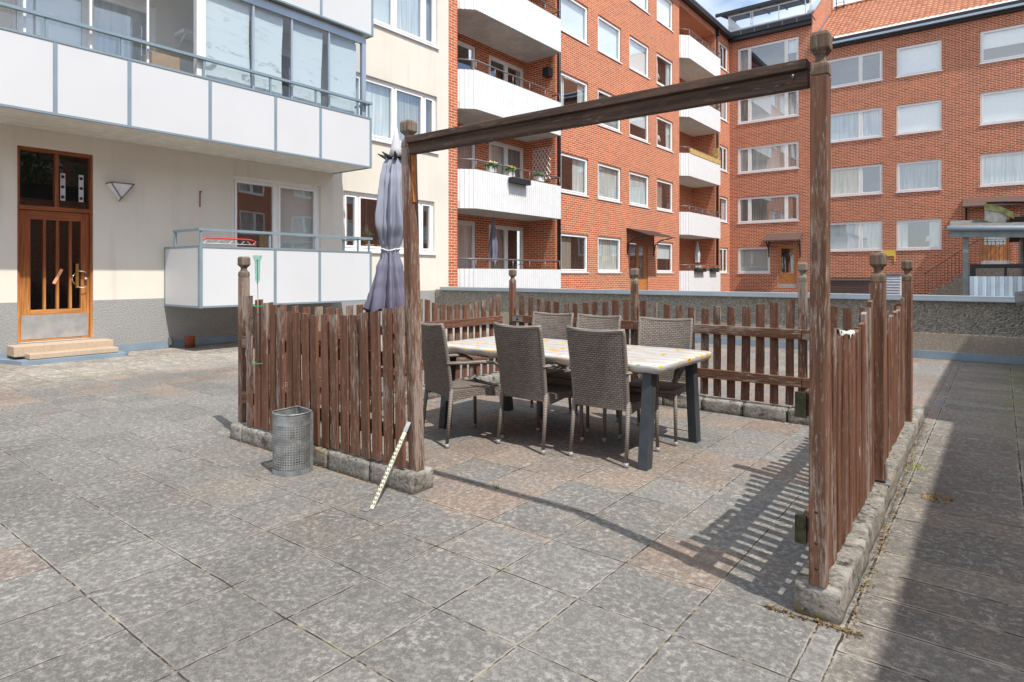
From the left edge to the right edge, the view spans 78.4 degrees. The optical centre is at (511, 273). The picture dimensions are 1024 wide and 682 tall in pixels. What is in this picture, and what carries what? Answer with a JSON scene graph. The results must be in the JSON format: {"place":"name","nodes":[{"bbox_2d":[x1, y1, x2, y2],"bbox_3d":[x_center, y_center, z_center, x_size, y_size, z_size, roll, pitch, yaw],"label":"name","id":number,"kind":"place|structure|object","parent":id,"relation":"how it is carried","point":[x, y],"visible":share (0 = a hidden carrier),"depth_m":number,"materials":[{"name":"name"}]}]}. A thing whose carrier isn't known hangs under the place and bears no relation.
{"place":"outdoors","nodes":[
{"label":"outdoors","id":0,"kind":"place"},
{"bbox_2d":[0,0,447,365],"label":"cream apartment building","id":1,"kind":"structure","parent":0,"point":[278,121],"depth_m":11.35,"materials":[{"name":"paint"}]},
{"bbox_2d":[17,145,92,342],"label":"door","id":2,"kind":"structure","parent":1,"relation":"in","point":[55,188],"depth_m":10.51,"materials":[{"name":"brown wood"}]},
{"bbox_2d":[12,0,154,60],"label":"window","id":3,"kind":"structure","parent":1,"relation":"in","point":[124,17],"depth_m":10.72,"materials":[{"name":"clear glass"}]},
{"bbox_2d":[106,181,134,200],"bbox_3d":[-6.720,-1.408,10.787,0.146,0.313,0.422,0,0,38],"label":"wall lamp","id":4,"kind":"object","parent":1,"relation":"attached to","point":[120,190],"visible":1,"depth_m":10.75,"materials":[{"name":"white glass"}]},
{"bbox_2d":[141,51,179,69],"bbox_3d":[-5.989,-3.090,10.706,0.400,1.220,0.450,0,0,38],"label":"cardboard box","id":5,"kind":"object","parent":1,"relation":"on","point":[164,60],"visible":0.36,"depth_m":10.58,"materials":[{"name":"beige cardboard"}]},
{"bbox_2d":[174,28,193,48],"bbox_3d":[-5.881,-4.285,11.667,0.370,0.290,0.600,0,0,38],"label":"lamp","id":6,"kind":"object","parent":1,"relation":"attached to","point":[185,34],"depth_m":11.46,"materials":[{"name":"white metal"}]},
{"bbox_2d":[202,237,255,246],"bbox_3d":[-5.108,-0.139,11.351,0.026,1.019,1.096,0,0,38],"label":"drying rack","id":7,"kind":"object","parent":1,"relation":"on","point":[228,239],"visible":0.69,"depth_m":11.35,"materials":[{"name":"white metal"}]},
{"bbox_2d":[259,235,271,247],"bbox_3d":[-5.131,-0.330,13.130,0.020,0.940,0.330,0,0,38],"label":"cork board","id":8,"kind":"object","parent":1,"relation":"on","point":[263,241],"visible":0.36,"depth_m":13.06,"materials":[{"name":"brown cardboard"}]},
{"bbox_2d":[249,38,289,97],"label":"window","id":9,"kind":"structure","parent":1,"relation":"in","point":[285,61],"depth_m":14.41,"materials":[{"name":"grey glass"}]},
{"bbox_2d":[233,176,318,249],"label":"window","id":10,"kind":"structure","parent":1,"relation":"in","point":[258,204],"depth_m":13.75,"materials":[{"name":"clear glass"}]},
{"bbox_2d":[361,228,373,248],"bbox_3d":[-3.535,-0.878,15.267,0.326,0.516,0.485,0,0,9],"label":"potted plant","id":11,"kind":"object","parent":1,"relation":"on","point":[366,241],"visible":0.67,"depth_m":15.28,"materials":[{"name":"green plant"}]},
{"bbox_2d":[361,199,373,234],"bbox_3d":[-3.711,-1.475,15.997,0.440,0.950,0.440,0,0,38],"label":"pendant lamp","id":12,"kind":"object","parent":1,"relation":"hanging from","point":[366,228],"visible":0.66,"depth_m":15.97,"materials":[{"name":"white paint"}]},
{"bbox_2d":[344,191,436,254],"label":"window","id":13,"kind":"structure","parent":1,"relation":"in","point":[354,202],"depth_m":16.21,"materials":[{"name":"white glass"}]},
{"bbox_2d":[355,73,439,154],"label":"window","id":14,"kind":"structure","parent":1,"relation":"in","point":[393,104],"depth_m":15.84,"materials":[{"name":"clear glass"}]},
{"bbox_2d":[374,0,439,49],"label":"window","id":15,"kind":"structure","parent":1,"relation":"in","point":[415,20],"depth_m":16.40,"materials":[{"name":"white glass"}]},
{"bbox_2d":[0,327,1023,681],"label":"terrace","id":16,"kind":"structure","parent":0,"point":[156,525],"depth_m":3.10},
{"bbox_2d":[185,336,194,347],"bbox_3d":[-5.910,1.245,11.524,0.178,0.210,0.177,0,0,38],"label":"tin can","id":17,"kind":"object","parent":16,"relation":"on","point":[189,341],"visible":1,"depth_m":11.45,"materials":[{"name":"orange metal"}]},
{"bbox_2d":[272,406,312,476],"bbox_3d":[-1.501,1.143,4.296,0.254,0.414,0.249,0,0,38],"label":"wire bin","id":18,"kind":"object","parent":16,"relation":"on","point":[294,417],"visible":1,"depth_m":4.22,"materials":[{"name":"metal"}]},
{"bbox_2d":[230,422,432,494],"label":"concrete kerb","id":19,"kind":"structure","parent":16,"relation":"on","point":[406,480],"depth_m":4.18,"materials":[{"name":"grey concrete"}]},
{"bbox_2d":[237,256,407,467],"bbox_3d":[-1.458,0.542,4.585,2.095,1.375,0.148,0,0,38],"label":"picket fence","id":20,"kind":"object","parent":19,"relation":"on","point":[354,354],"visible":0.96,"depth_m":4.38,"materials":[{"name":"brown wood"}]},
{"bbox_2d":[253,255,262,367],"bbox_3d":[-1.980,0.293,4.907,0.106,0.875,0.071,0,0,38],"label":"rain gauge","id":21,"kind":"object","parent":20,"relation":"attached to","point":[258,306],"visible":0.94,"depth_m":4.90,"materials":[{"name":"green plastic"}]},
{"bbox_2d":[363,127,404,312],"bbox_3d":[-1.151,-0.010,5.871,0.450,2.721,0.472,0,0,38],"label":"closed garden parasol","id":22,"kind":"object","parent":16,"relation":"on","point":[386,290],"visible":0.88,"depth_m":5.76,"materials":[{"name":"grey fabric"}]},
{"bbox_2d":[269,371,499,423],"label":"concrete kerb","id":23,"kind":"structure","parent":16,"relation":"on","point":[494,377],"depth_m":6.87,"materials":[{"name":"grey concrete"}]},
{"bbox_2d":[269,295,502,415],"bbox_3d":[-1.131,0.690,6.511,0.095,1.080,3.190,0,0,38],"label":"picket fence","id":24,"kind":"object","parent":23,"relation":"on","point":[470,321],"visible":0.22,"depth_m":7.07,"materials":[{"name":"brown wood"}]},
{"bbox_2d":[361,421,410,511],"bbox_3d":[-0.736,1.136,3.736,0.050,0.439,0.400,0,0,33],"label":"slotted upright","id":25,"kind":"object","parent":16,"relation":"on","point":[388,470],"visible":1,"depth_m":3.73,"materials":[{"name":"beige metal"}]},
{"bbox_2d":[421,322,503,448],"bbox_3d":[-0.446,0.865,5.174,0.614,0.970,0.530,0,0,-33],"label":"wicker armchair","id":26,"kind":"object","parent":16,"relation":"on","point":[436,355],"visible":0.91,"depth_m":5.01,"materials":[{"name":"grey wicker"}]},
{"bbox_2d":[493,322,583,454],"bbox_3d":[0.204,0.865,5.011,0.530,0.970,0.614,0,0,41],"label":"wicker armchair","id":27,"kind":"object","parent":16,"relation":"on","point":[522,365],"visible":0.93,"depth_m":4.82,"materials":[{"name":"wicker"}]},
{"bbox_2d":[530,311,573,422],"bbox_3d":[0.256,0.865,6.058,0.530,0.970,0.614,0,0,37],"label":"wicker armchair","id":28,"kind":"object","parent":16,"relation":"on","point":[553,325],"visible":0.34,"depth_m":6.22,"materials":[{"name":"grey wicker"}]},
{"bbox_2d":[438,353,700,470],"bbox_3d":[0.426,0.993,5.329,2.130,0.715,1.025,0,0,38],"label":"garden table","id":29,"kind":"object","parent":16,"relation":"on","point":[646,429],"visible":0.45,"depth_m":4.96,"materials":[{"name":"metal"}]},
{"bbox_2d":[447,336,711,373],"bbox_3d":[0.446,0.662,5.354,2.213,0.084,1.037,0,0,38],"label":"tablecloth","id":30,"kind":"object","parent":29,"relation":"on","point":[650,359],"visible":0.58,"depth_m":4.97,"materials":[{"name":"white fabric"}]},
{"bbox_2d":[226,407,927,636],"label":"leaf litter","id":31,"kind":"object","parent":16,"relation":"on","point":[847,629],"visible":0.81,"depth_m":2.81,"materials":[{"name":"plant"}]},
{"bbox_2d":[545,313,621,432],"bbox_3d":[0.655,0.865,5.722,0.530,0.970,0.614,0,0,40],"label":"wicker armchair","id":32,"kind":"object","parent":16,"relation":"on","point":[592,322],"visible":0.24,"depth_m":5.84,"materials":[{"name":"wicker"}]},
{"bbox_2d":[566,326,659,468],"bbox_3d":[0.747,0.865,4.683,0.530,0.970,0.614,0,0,38],"label":"wicker armchair","id":33,"kind":"object","parent":16,"relation":"on","point":[598,368],"visible":0.94,"depth_m":4.49,"materials":[{"name":"grey wicker"}]},
{"bbox_2d":[618,316,692,446],"bbox_3d":[1.225,0.865,5.294,0.530,0.970,0.614,0,0,29],"label":"wicker armchair","id":34,"kind":"object","parent":16,"relation":"on","point":[666,333],"visible":0.7,"depth_m":5.43,"materials":[{"name":"grey wicker"}]},
{"bbox_2d":[436,287,1023,364],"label":"parapet wall","id":35,"kind":"structure","parent":16,"relation":"on","point":[989,329],"depth_m":10.74,"materials":[{"name":"concrete"}]},
{"bbox_2d":[658,393,808,425],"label":"concrete kerb","id":36,"kind":"structure","parent":16,"relation":"on","point":[763,411],"depth_m":5.96,"materials":[{"name":"grey concrete"}]},
{"bbox_2d":[509,262,897,405],"bbox_3d":[1.597,0.562,6.493,4.142,1.335,0.128,0,0,38],"label":"picket fence","id":37,"kind":"object","parent":36,"relation":"on","point":[760,332],"visible":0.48,"depth_m":6.01,"materials":[{"name":"brown wood"}]},
{"bbox_2d":[794,406,923,625],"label":"concrete kerb","id":38,"kind":"structure","parent":16,"relation":"on","point":[831,602],"depth_m":2.80,"materials":[{"name":"grey concrete"}]},
{"bbox_2d":[400,30,831,587],"bbox_3d":[0.280,0.126,3.225,2.475,2.191,0.099,0,0,38],"label":"timber gateway","id":39,"kind":"object","parent":38,"relation":"on","point":[785,77],"visible":1,"depth_m":2.66,"materials":[{"name":"brown wood"}]},
{"bbox_2d":[795,252,912,568],"bbox_3d":[2.251,0.552,3.851,0.173,1.355,3.498,0,0,37],"label":"picket fence","id":40,"kind":"object","parent":38,"relation":"on","point":[871,385],"visible":0.99,"depth_m":3.39,"materials":[{"name":"brown wood"}]},
{"bbox_2d":[834,327,854,337],"bbox_3d":[1.524,0.265,2.882,0.032,0.072,0.421,0,0,37],"label":"white rag","id":41,"kind":"object","parent":40,"relation":"on","point":[850,332],"visible":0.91,"depth_m":2.86,"materials":[{"name":"white fabric"}]},
{"bbox_2d":[921,492,953,502],"bbox_3d":[2.557,1.345,3.775,0.171,0.018,0.174,0,0,38],"label":"dry leaf heap","id":42,"kind":"object","parent":16,"relation":"on","point":[926,496],"visible":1,"depth_m":3.76,"materials":[{"name":"brown plant"}]},
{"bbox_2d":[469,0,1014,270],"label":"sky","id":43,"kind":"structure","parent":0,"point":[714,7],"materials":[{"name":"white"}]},
{"bbox_2d":[830,278,869,279],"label":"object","id":44,"kind":"structure","parent":0,"point":[849,278],"depth_m":27.50,"materials":[{"name":"brick"}]},
{"bbox_2d":[1014,291,1023,305],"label":"cloth","id":45,"kind":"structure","parent":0,"point":[1019,297],"depth_m":8.52,"materials":[{"name":"fabric"}]},
{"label":"courtyard","id":46,"kind":"structure","parent":0,"visible":0},
{"bbox_2d":[448,0,732,290],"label":"orange brick building","id":47,"kind":"structure","parent":46,"relation":"on","point":[663,206],"depth_m":23.38,"materials":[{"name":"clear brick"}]},
{"bbox_2d":[457,220,474,274],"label":"window","id":48,"kind":"structure","parent":47,"relation":"in","point":[465,229],"depth_m":19.93,"materials":[{"name":"white glass"}]},
{"bbox_2d":[457,145,474,184],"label":"window","id":49,"kind":"structure","parent":47,"relation":"in","point":[466,151],"depth_m":19.97,"materials":[{"name":"white glass"}]},
{"bbox_2d":[457,40,474,94],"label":"window","id":50,"kind":"structure","parent":47,"relation":"in","point":[463,49],"depth_m":20.33,"materials":[{"name":"white glass"}]},
{"bbox_2d":[484,160,497,172],"bbox_3d":[-0.606,-3.150,18.389,0.404,0.341,0.501,0,0,38],"label":"flower box","id":51,"kind":"object","parent":47,"relation":"attached to","point":[489,167],"visible":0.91,"depth_m":18.30,"materials":[{"name":"white paint"}]},
{"bbox_2d":[489,217,497,268],"bbox_3d":[-0.570,-0.465,19.141,0.300,2.530,0.262,0,0,38],"label":"closed parasol","id":52,"kind":"object","parent":47,"relation":"on","point":[493,247],"visible":0.93,"depth_m":19.07,"materials":[{"name":"grey fabric"}]},
{"bbox_2d":[469,55,522,87],"bbox_3d":[-0.574,-6.040,21.684,0.972,2.360,1.930,0,0,38],"label":"window","id":53,"kind":"structure","parent":47,"relation":"in","point":[495,62],"depth_m":22.02,"materials":[{"name":"clear glass"}]},
{"bbox_2d":[489,225,522,268],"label":"window","id":54,"kind":"structure","parent":47,"relation":"in","point":[506,235],"depth_m":21.43,"materials":[{"name":"clear glass"}]},
{"bbox_2d":[489,141,522,178],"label":"window","id":55,"kind":"structure","parent":47,"relation":"in","point":[504,154],"depth_m":21.41,"materials":[{"name":"clear glass"}]},
{"bbox_2d":[503,165,516,176],"bbox_3d":[-0.054,-3.138,19.112,0.385,0.336,0.477,0,0,38],"label":"flower box","id":56,"kind":"object","parent":47,"relation":"attached to","point":[508,171],"visible":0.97,"depth_m":19.02,"materials":[{"name":"white paint"}]},
{"bbox_2d":[508,177,530,185],"bbox_3d":[0.237,-2.812,19.071,0.180,0.165,0.900,0,0,38],"label":"balcony trough","id":57,"kind":"object","parent":47,"relation":"attached to","point":[519,181],"visible":1,"depth_m":18.95,"materials":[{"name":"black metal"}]},
{"bbox_2d":[532,171,545,181],"bbox_3d":[0.886,-3.164,20.333,0.374,0.328,0.468,0,0,38],"label":"flower box","id":58,"kind":"object","parent":47,"relation":"attached to","point":[540,177],"visible":0.96,"depth_m":20.25,"materials":[{"name":"white paint"}]},
{"bbox_2d":[532,147,550,179],"bbox_3d":[1.019,-3.820,21.794,0.771,1.115,0.026,0,0,38],"label":"trellis","id":59,"kind":"object","parent":47,"relation":"attached to","point":[542,161],"visible":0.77,"depth_m":21.76,"materials":[{"name":"white paint"}]},
{"bbox_2d":[543,66,552,77],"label":"bird house","id":60,"kind":"structure","parent":47,"relation":"attached to","point":[547,71],"depth_m":21.40,"materials":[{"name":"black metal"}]},
{"bbox_2d":[561,72,586,105],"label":"window","id":61,"kind":"structure","parent":47,"relation":"in","point":[572,92],"depth_m":23.13,"materials":[{"name":"clear glass"}]},
{"bbox_2d":[561,233,588,272],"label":"window","id":62,"kind":"structure","parent":47,"relation":"in","point":[570,243],"depth_m":22.83,"materials":[{"name":"clear glass"}]},
{"bbox_2d":[561,152,588,197],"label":"window","id":63,"kind":"structure","parent":47,"relation":"in","point":[573,168],"depth_m":23.09,"materials":[{"name":"clear glass"}]},
{"bbox_2d":[561,0,588,45],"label":"window","id":64,"kind":"structure","parent":47,"relation":"in","point":[573,14],"depth_m":22.66,"materials":[{"name":"clear glass"}]},
{"bbox_2d":[581,236,621,272],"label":"window","id":65,"kind":"structure","parent":47,"relation":"in","point":[607,246],"depth_m":24.63,"materials":[{"name":"clear glass"}]},
{"bbox_2d":[597,162,621,203],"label":"window","id":66,"kind":"structure","parent":47,"relation":"in","point":[607,175],"depth_m":24.63,"materials":[{"name":"clear glass"}]},
{"bbox_2d":[597,89,621,133],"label":"window","id":67,"kind":"structure","parent":47,"relation":"in","point":[612,126],"depth_m":24.51,"materials":[{"name":"clear glass"}]},
{"bbox_2d":[597,15,621,63],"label":"window","id":68,"kind":"structure","parent":47,"relation":"in","point":[607,32],"depth_m":24.63,"materials":[{"name":"clear glass"}]},
{"bbox_2d":[630,244,646,289],"bbox_3d":[5.103,-0.100,26.599,0.600,2.300,1.660,0,0,38],"label":"door","id":69,"kind":"structure","parent":47,"relation":"in","point":[634,248],"depth_m":26.89,"materials":[{"name":"orange wood"}]},
{"bbox_2d":[629,171,649,208],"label":"window","id":70,"kind":"structure","parent":47,"relation":"in","point":[637,181],"depth_m":26.66,"materials":[{"name":"clear glass"}]},
{"bbox_2d":[629,116,649,143],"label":"window","id":71,"kind":"structure","parent":47,"relation":"in","point":[637,125],"depth_m":27.14,"materials":[{"name":"clear glass"}]},
{"bbox_2d":[629,36,649,79],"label":"window","id":72,"kind":"structure","parent":47,"relation":"in","point":[637,49],"depth_m":26.66,"materials":[{"name":"clear glass"}]},
{"bbox_2d":[629,0,649,14],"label":"window","id":73,"kind":"structure","parent":47,"relation":"in","point":[640,3],"depth_m":26.88,"materials":[{"name":"clear glass"}]},
{"bbox_2d":[639,242,671,272],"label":"window","id":74,"kind":"structure","parent":47,"relation":"in","point":[664,249],"depth_m":28.80,"materials":[{"name":"clear glass"}]},
{"bbox_2d":[643,116,673,152],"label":"window","id":75,"kind":"structure","parent":47,"relation":"in","point":[664,130],"depth_m":29.14,"materials":[{"name":"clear glass"}]},
{"bbox_2d":[656,53,671,85],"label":"window","id":76,"kind":"structure","parent":47,"relation":"in","point":[664,70],"depth_m":29.15,"materials":[{"name":"clear glass"}]},
{"bbox_2d":[656,179,673,212],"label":"window","id":77,"kind":"structure","parent":47,"relation":"in","point":[661,185],"depth_m":28.85,"materials":[{"name":"clear glass"}]},
{"bbox_2d":[656,0,673,32],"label":"window","id":78,"kind":"structure","parent":47,"relation":"in","point":[664,7],"depth_m":28.81,"materials":[{"name":"clear glass"}]},
{"bbox_2d":[695,242,699,264],"bbox_3d":[9.461,-0.550,32.040,0.300,2.200,0.262,0,0,38],"label":"closed parasol","id":79,"kind":"object","parent":47,"relation":"on","point":[697,255],"visible":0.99,"depth_m":31.97,"materials":[{"name":"white fabric"}]},
{"bbox_2d":[694,265,706,271],"bbox_3d":[9.193,-0.272,30.665,0.370,0.343,1.200,0,0,38],"label":"flower box","id":80,"kind":"object","parent":47,"relation":"attached to","point":[700,268],"visible":1,"depth_m":30.48,"materials":[{"name":"black metal"}]},
{"bbox_2d":[690,148,720,164],"bbox_3d":[9.602,-6.175,31.554,0.320,0.850,4.107,0,0,38],"label":"bamboo screen","id":81,"kind":"object","parent":47,"relation":"attached to","point":[706,156],"visible":0.98,"depth_m":31.92,"materials":[{"name":"yellow wood"}]},
{"bbox_2d":[720,196,727,222],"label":"window","id":82,"kind":"structure","parent":47,"relation":"in","point":[723,201],"depth_m":34.94,"materials":[{"name":"clear glass"}]},
{"bbox_2d":[720,248,728,273],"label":"window","id":83,"kind":"structure","parent":47,"relation":"in","point":[721,272],"depth_m":34.98,"materials":[{"name":"clear glass"}]},
{"bbox_2d":[720,145,728,172],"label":"window","id":84,"kind":"structure","parent":47,"relation":"in","point":[721,147],"depth_m":34.98,"materials":[{"name":"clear glass"}]},
{"bbox_2d":[720,103,728,122],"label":"window","id":85,"kind":"structure","parent":47,"relation":"in","point":[723,106],"depth_m":34.98,"materials":[{"name":"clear glass"}]},
{"bbox_2d":[720,43,728,72],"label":"window","id":86,"kind":"structure","parent":47,"relation":"in","point":[721,44],"depth_m":34.98,"materials":[{"name":"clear glass"}]},
{"bbox_2d":[830,280,870,293],"bbox_3d":[14.535,0.650,27.080,1.700,0.800,0.700,0,0,38],"label":"storage bench","id":87,"kind":"object","parent":46,"relation":"on","point":[852,286],"visible":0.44,"depth_m":26.76,"materials":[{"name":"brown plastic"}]},
{"bbox_2d":[728,0,1023,294],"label":"red brick building","id":88,"kind":"structure","parent":46,"relation":"on","point":[927,127],"depth_m":30.67,"materials":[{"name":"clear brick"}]},
{"bbox_2d":[737,247,770,273],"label":"window","id":89,"kind":"structure","parent":88,"relation":"in","point":[751,260],"depth_m":34.59,"materials":[{"name":"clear glass"}]},
{"bbox_2d":[715,0,813,31],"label":"glazed roof terrace","id":90,"kind":"structure","parent":88,"relation":"on","point":[732,17],"depth_m":35.79,"materials":[{"name":"clear glass"}]},
{"bbox_2d":[737,194,798,223],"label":"window","id":91,"kind":"structure","parent":88,"relation":"in","point":[775,208],"depth_m":34.14,"materials":[{"name":"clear glass"}]},
{"bbox_2d":[737,141,798,174],"bbox_3d":[13.875,-6.268,34.076,3.250,1.465,0.204,0,0,38],"label":"window","id":92,"kind":"structure","parent":88,"relation":"in","point":[781,156],"depth_m":34.12,"materials":[{"name":"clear glass"}]},
{"bbox_2d":[737,90,798,124],"bbox_3d":[13.875,-9.033,34.076,3.250,1.465,0.204,0,0,38],"label":"window","id":93,"kind":"structure","parent":88,"relation":"in","point":[783,105],"depth_m":34.12,"materials":[{"name":"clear glass"}]},
{"bbox_2d":[738,36,798,70],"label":"window","id":94,"kind":"structure","parent":88,"relation":"in","point":[785,50],"depth_m":34.72,"materials":[{"name":"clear glass"}]},
{"bbox_2d":[778,246,796,287],"bbox_3d":[14.799,-0.385,33.611,0.940,2.230,0.566,0,0,38],"label":"door","id":95,"kind":"structure","parent":88,"relation":"in","point":[787,255],"depth_m":33.65,"materials":[{"name":"orange wood"}]},
{"bbox_2d":[827,50,882,88],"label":"window","id":96,"kind":"structure","parent":88,"relation":"in","point":[867,67],"depth_m":32.01,"materials":[{"name":"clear glass"}]},
{"bbox_2d":[830,220,882,251],"bbox_3d":[16.965,-1.873,31.671,3.080,1.495,0.201,0,0,38],"label":"window","id":97,"kind":"structure","parent":88,"relation":"in","point":[861,235],"depth_m":31.54,"materials":[{"name":"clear glass"}]},
{"bbox_2d":[831,164,882,197],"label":"window","id":98,"kind":"structure","parent":88,"relation":"in","point":[865,179],"depth_m":31.78,"materials":[{"name":"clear glass"}]},
{"bbox_2d":[831,107,882,142],"bbox_3d":[16.965,-7.426,31.671,3.080,1.495,0.201,0,0,38],"label":"window","id":99,"kind":"structure","parent":88,"relation":"in","point":[867,123],"depth_m":31.51,"materials":[{"name":"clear glass"}]},
{"bbox_2d":[881,250,895,261],"bbox_3d":[18.287,-0.875,30.538,0.620,0.550,0.027,0,0,38],"label":"yellow sign","id":100,"kind":"object","parent":88,"relation":"attached to","point":[890,252],"visible":0.89,"depth_m":30.44,"materials":[{"name":"yellow metal"}]},
{"bbox_2d":[895,218,942,250],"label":"window","id":101,"kind":"structure","parent":88,"relation":"in","point":[911,234],"depth_m":30.30,"materials":[{"name":"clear glass"}]},
{"bbox_2d":[895,159,942,192],"bbox_3d":[19.323,-4.635,29.833,1.880,1.465,0.195,0,0,38],"label":"window","id":102,"kind":"structure","parent":88,"relation":"in","point":[926,175],"depth_m":29.87,"materials":[{"name":"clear glass"}]},
{"bbox_2d":[895,99,942,135],"bbox_3d":[19.323,-7.412,29.833,1.880,1.465,0.195,0,0,38],"label":"window","id":103,"kind":"structure","parent":88,"relation":"in","point":[921,117],"depth_m":29.87,"materials":[{"name":"white glass"}]},
{"bbox_2d":[895,40,942,77],"bbox_3d":[19.323,-10.188,29.833,1.880,1.465,0.195,0,0,38],"label":"window","id":104,"kind":"structure","parent":88,"relation":"in","point":[922,58],"depth_m":29.87,"materials":[{"name":"white glass"}]},
{"bbox_2d":[980,216,1009,263],"bbox_3d":[21.718,-1.485,28.230,1.070,2.170,0.566,0,0,38],"label":"door","id":105,"kind":"structure","parent":88,"relation":"in","point":[991,251],"depth_m":28.18,"materials":[{"name":"orange wood"}]},
{"bbox_2d":[979,151,1023,187],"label":"window","id":106,"kind":"structure","parent":88,"relation":"in","point":[1007,168],"depth_m":27.97,"materials":[{"name":"white glass"}]},
{"bbox_2d":[979,87,1023,125],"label":"window","id":107,"kind":"structure","parent":88,"relation":"in","point":[1002,106],"depth_m":27.97,"materials":[{"name":"white glass"}]},
{"bbox_2d":[979,24,1023,64],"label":"window","id":108,"kind":"structure","parent":88,"relation":"in","point":[1005,43],"depth_m":28.21,"materials":[{"name":"white glass"}]},
{"bbox_2d":[885,273,901,293],"bbox_3d":[15.583,0.510,25.708,0.600,1.080,0.520,0,0,38],"label":"ventilation unit","id":109,"kind":"object","parent":46,"relation":"on","point":[893,283],"visible":0.6,"depth_m":25.63,"materials":[{"name":"grey metal"}]},
{"bbox_2d":[924,239,1017,295],"bbox_3d":[20.467,-0.231,28.077,3.357,2.562,1.224,0,0,38],"label":"outside stair","id":110,"kind":"object","parent":46,"relation":"on","point":[955,287],"visible":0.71,"depth_m":27.81,"materials":[{"name":"concrete"}]},
{"bbox_2d":[947,220,1023,295],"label":"open shed","id":111,"kind":"structure","parent":46,"relation":"on","point":[1005,285],"depth_m":10.78,"materials":[{"name":"metal"}]},
{"bbox_2d":[984,201,1023,275],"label":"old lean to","id":112,"kind":"object","parent":46,"relation":"on","point":[996,214],"visible":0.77,"depth_m":11.76,"materials":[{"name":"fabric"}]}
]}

